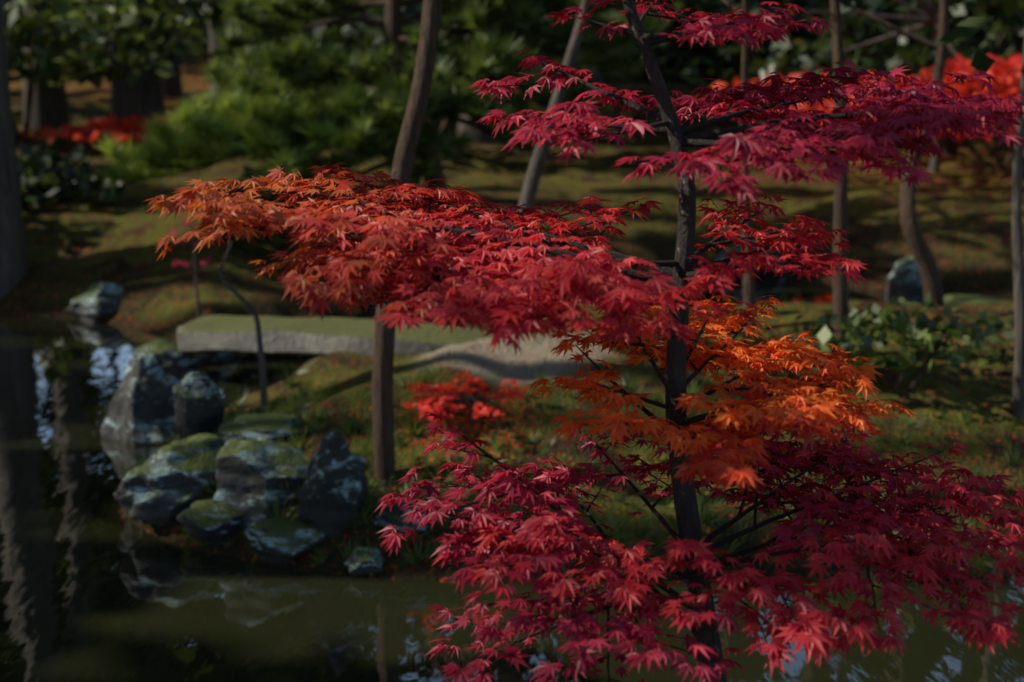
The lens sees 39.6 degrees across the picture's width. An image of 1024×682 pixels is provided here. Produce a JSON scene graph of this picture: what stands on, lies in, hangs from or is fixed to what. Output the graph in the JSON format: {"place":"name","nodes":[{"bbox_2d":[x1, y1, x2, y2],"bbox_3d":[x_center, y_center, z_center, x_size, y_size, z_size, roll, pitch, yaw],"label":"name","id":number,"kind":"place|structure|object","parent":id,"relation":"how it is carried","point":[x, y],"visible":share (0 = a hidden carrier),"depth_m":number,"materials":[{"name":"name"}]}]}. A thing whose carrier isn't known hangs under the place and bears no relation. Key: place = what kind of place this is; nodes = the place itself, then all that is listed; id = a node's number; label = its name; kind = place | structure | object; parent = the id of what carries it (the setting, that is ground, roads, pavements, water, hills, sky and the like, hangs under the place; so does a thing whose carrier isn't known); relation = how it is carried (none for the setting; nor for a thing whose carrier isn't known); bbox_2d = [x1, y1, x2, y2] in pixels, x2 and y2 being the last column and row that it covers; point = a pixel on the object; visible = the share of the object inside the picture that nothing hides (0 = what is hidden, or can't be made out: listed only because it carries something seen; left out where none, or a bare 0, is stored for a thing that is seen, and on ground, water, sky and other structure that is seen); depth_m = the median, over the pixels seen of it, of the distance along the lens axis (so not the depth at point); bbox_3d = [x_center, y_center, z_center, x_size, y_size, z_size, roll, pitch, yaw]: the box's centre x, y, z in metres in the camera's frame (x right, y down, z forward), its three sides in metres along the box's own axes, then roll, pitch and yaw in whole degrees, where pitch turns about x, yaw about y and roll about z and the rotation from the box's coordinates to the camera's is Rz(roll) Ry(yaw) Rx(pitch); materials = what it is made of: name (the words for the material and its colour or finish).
{"place":"outdoors","nodes":[
{"label":"outdoors","id":0,"kind":"place"},
{"bbox_2d":[0,0,1023,582],"bbox_3d":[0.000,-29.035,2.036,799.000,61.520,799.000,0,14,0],"label":"terrain","id":1,"kind":"structure","parent":0,"point":[962,212],"depth_m":11.10,"materials":[{"name":"green plant"}]},
{"bbox_2d":[0,0,27,297],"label":"trunk","id":2,"kind":"object","parent":1,"relation":"on","point":[13,264],"visible":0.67,"depth_m":11.20,"materials":[{"name":"brown plant"}]},
{"bbox_2d":[17,153,59,197],"bbox_3d":[-5.289,-1.480,12.271,2.652,1.189,1.743,0,14,0],"label":"shrub","id":3,"kind":"object","parent":1,"relation":"on","point":[34,164],"visible":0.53,"depth_m":12.63,"materials":[{"name":"green plant"}]},
{"bbox_2d":[22,0,69,129],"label":"trunk","id":4,"kind":"object","parent":1,"relation":"on","point":[49,107],"visible":0.38,"depth_m":19.97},
{"bbox_2d":[4,0,107,43],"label":"foliage","id":5,"kind":"object","parent":1,"relation":"on","point":[74,37],"visible":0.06,"depth_m":23.21,"materials":[{"name":"green plant"}]},
{"bbox_2d":[17,135,134,209],"bbox_3d":[-4.686,-1.617,13.649,2.285,0.701,1.824,0,14,0],"label":"shrub","id":6,"kind":"object","parent":1,"relation":"on","point":[83,176],"depth_m":13.54,"materials":[{"name":"green plant"}]},
{"bbox_2d":[4,0,190,143],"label":"tree","id":7,"kind":"object","parent":1,"relation":"on","point":[20,24],"depth_m":18.32,"materials":[{"name":"green plant"}]},
{"bbox_2d":[19,113,182,143],"bbox_3d":[-4.794,-2.667,18.230,3.468,0.514,1.547,0,14,0],"label":"shrub","id":8,"kind":"object","parent":1,"relation":"on","point":[123,129],"depth_m":17.96,"materials":[{"name":"red plant"}]},
{"bbox_2d":[108,0,165,129],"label":"trunk","id":9,"kind":"object","parent":1,"relation":"on","point":[141,96],"visible":0.42,"depth_m":20.27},
{"bbox_2d":[151,0,182,97],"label":"trunk","id":10,"kind":"object","parent":1,"relation":"on","point":[172,86],"visible":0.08,"depth_m":26.25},
{"bbox_2d":[133,339,240,381],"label":"bridge abutment rocks","id":11,"kind":"object","parent":1,"relation":"on","point":[174,361],"visible":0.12,"depth_m":9.21,"materials":[{"name":"grey stone"}]},
{"bbox_2d":[170,220,212,318],"bbox_3d":[-2.309,-0.500,10.290,0.340,0.799,0.352,0,14,0],"label":"small maple tree","id":12,"kind":"object","parent":1,"relation":"on","point":[196,288],"depth_m":10.27,"materials":[{"name":"brown plant"}]},
{"bbox_2d":[208,1,232,99],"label":"trunk","id":13,"kind":"object","parent":1,"relation":"on","point":[212,43],"visible":0.08,"depth_m":23.78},
{"bbox_2d":[219,241,267,409],"bbox_3d":[-1.422,-0.059,7.674,0.312,0.934,0.121,10,17,34],"label":"trunk","id":14,"kind":"object","parent":1,"relation":"on","point":[262,373],"visible":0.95,"depth_m":7.66,"materials":[{"name":"brown plant"}]},
{"bbox_2d":[231,34,262,68],"bbox_3d":[-5.034,-14.884,23.834,5.807,21.556,6.903,3,14,12],"label":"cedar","id":15,"kind":"object","parent":1,"relation":"on","point":[242,50],"depth_m":25.82,"materials":[{"name":"green plant"}]},
{"bbox_2d":[102,0,420,65],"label":"foliage","id":16,"kind":"object","parent":1,"relation":"on","point":[207,10],"depth_m":20.26,"materials":[{"name":"plant"}]},
{"bbox_2d":[199,165,357,257],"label":"maple leaves","id":17,"kind":"object","parent":1,"relation":"on","point":[276,237],"depth_m":11.63,"materials":[{"name":"plant"}]},
{"bbox_2d":[177,315,492,373],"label":"stone bridge","id":18,"kind":"structure","parent":1,"relation":"on","point":[290,335],"depth_m":8.99,"materials":[{"name":"grey stone"}]},
{"bbox_2d":[192,0,549,59],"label":"foliage","id":19,"kind":"object","parent":1,"relation":"on","point":[308,30],"depth_m":23.16,"materials":[{"name":"green plant"}]},
{"bbox_2d":[92,0,674,208],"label":"garden pine","id":20,"kind":"object","parent":1,"relation":"on","point":[229,118],"depth_m":11.95,"materials":[{"name":"green plant"}]},
{"bbox_2d":[372,0,441,486],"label":"trunk","id":21,"kind":"object","parent":1,"relation":"on","point":[382,388],"visible":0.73,"depth_m":6.32,"materials":[{"name":"brown wood"}]},
{"bbox_2d":[205,0,644,152],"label":"shrub","id":22,"kind":"object","parent":1,"relation":"on","point":[362,36],"depth_m":16.46,"materials":[{"name":"green plant"}]},
{"bbox_2d":[401,373,526,422],"bbox_3d":[-0.236,0.325,7.005,0.640,0.226,0.642,0,14,0],"label":"red maple shrub","id":23,"kind":"object","parent":1,"relation":"on","point":[437,408],"depth_m":6.97,"materials":[{"name":"red plant"}]},
{"bbox_2d":[457,36,504,143],"bbox_3d":[0.817,-10.151,17.748,5.685,15.480,5.495,4,15,16],"label":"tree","id":24,"kind":"object","parent":1,"relation":"on","point":[482,137],"visible":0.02,"depth_m":18.88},
{"bbox_2d":[65,238,1013,576],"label":"garden rocks","id":25,"kind":"object","parent":1,"relation":"on","point":[167,483],"depth_m":6.59,"materials":[{"name":"grey stone"}]},
{"bbox_2d":[501,0,590,325],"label":"tree trunk","id":26,"kind":"object","parent":1,"relation":"on","point":[532,178],"visible":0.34,"depth_m":8.45,"materials":[{"name":"wood"}]},
{"bbox_2d":[115,345,1023,577],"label":"ground plants","id":27,"kind":"object","parent":1,"relation":"on","point":[301,399],"visible":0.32,"depth_m":6.76,"materials":[{"name":"green plant"}]},
{"bbox_2d":[142,0,1023,681],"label":"maple","id":28,"kind":"object","parent":1,"relation":"on","point":[476,290],"depth_m":3.06,"materials":[{"name":"red plant"}]},
{"bbox_2d":[407,0,758,118],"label":"foliage","id":29,"kind":"object","parent":1,"relation":"on","point":[683,45],"depth_m":19.96,"materials":[{"name":"plant"}]},
{"bbox_2d":[643,311,780,357],"bbox_3d":[1.103,0.013,7.928,0.774,0.361,0.689,0,14,0],"label":"island bush","id":30,"kind":"object","parent":1,"relation":"on","point":[742,336],"depth_m":7.81,"materials":[{"name":"green plant"}]},
{"bbox_2d":[716,39,751,126],"bbox_3d":[3.168,-14.062,18.359,6.177,22.818,4.494,6,15,23],"label":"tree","id":31,"kind":"object","parent":1,"relation":"on","point":[729,85],"visible":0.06,"depth_m":21.28,"materials":[{"name":"brown plant"}]},
{"bbox_2d":[604,0,890,127],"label":"shrub","id":32,"kind":"object","parent":1,"relation":"on","point":[682,72],"depth_m":18.58,"materials":[{"name":"green plant"}]},
{"bbox_2d":[722,0,862,329],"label":"island tree","id":33,"kind":"object","parent":1,"relation":"on","point":[748,288],"depth_m":8.40,"materials":[{"name":"brown wood"}]},
{"bbox_2d":[830,0,848,338],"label":"island tree","id":34,"kind":"object","parent":1,"relation":"on","point":[840,288],"visible":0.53,"depth_m":7.71,"materials":[{"name":"brown wood"}]},
{"bbox_2d":[692,52,1023,170],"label":"red maple","id":35,"kind":"object","parent":1,"relation":"on","point":[1006,74],"depth_m":14.59,"materials":[{"name":"red plant"}]},
{"bbox_2d":[803,0,955,172],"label":"tree","id":36,"kind":"object","parent":1,"relation":"on","point":[928,17],"visible":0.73,"depth_m":15.09,"materials":[{"name":"brown plant"}]},
{"bbox_2d":[768,0,999,69],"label":"foliage","id":37,"kind":"object","parent":1,"relation":"on","point":[898,23],"depth_m":20.39,"materials":[{"name":"plant"}]},
{"bbox_2d":[748,0,1023,155],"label":"shrub","id":38,"kind":"object","parent":1,"relation":"on","point":[902,52],"depth_m":16.38,"materials":[{"name":"green plant"}]},
{"bbox_2d":[878,24,908,81],"bbox_3d":[6.852,-14.605,24.932,7.761,20.026,6.822,-1,14,-6],"label":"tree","id":39,"kind":"object","parent":1,"relation":"on","point":[888,30],"depth_m":27.35,"materials":[{"name":"green plant"}]},
{"bbox_2d":[793,291,1014,391],"bbox_3d":[2.107,0.028,7.496,1.221,0.505,0.841,0,14,0],"label":"island bush","id":40,"kind":"object","parent":1,"relation":"on","point":[883,323],"depth_m":7.40,"materials":[{"name":"green plant"}]},
{"bbox_2d":[852,0,1023,306],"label":"tree trunk","id":41,"kind":"object","parent":1,"relation":"on","point":[924,258],"depth_m":9.50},
{"bbox_2d":[932,0,1023,418],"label":"island tree","id":42,"kind":"object","parent":1,"relation":"on","point":[1017,409],"depth_m":7.03,"materials":[{"name":"brown wood"}]},
{"bbox_2d":[960,0,1021,46],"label":"foliage","id":43,"kind":"object","parent":1,"relation":"on","point":[1001,15],"visible":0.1,"depth_m":18.47,"materials":[{"name":"green plant"}]},
{"bbox_2d":[0,268,1023,681],"bbox_3d":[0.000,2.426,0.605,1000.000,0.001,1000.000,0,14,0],"label":"pond water","id":44,"kind":"structure","parent":0,"point":[94,586],"depth_m":5.97,"materials":[{"name":"black liquid"}]},
{"bbox_2d":[563,268,701,333],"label":"maple leaves","id":45,"kind":"object","parent":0,"point":[639,269],"depth_m":8.10,"materials":[{"name":"red plant"}]},
{"bbox_2d":[602,0,907,84],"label":"foliage","id":46,"kind":"object","parent":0,"point":[766,55],"depth_m":23.25,"materials":[{"name":"plant"}]}
]}

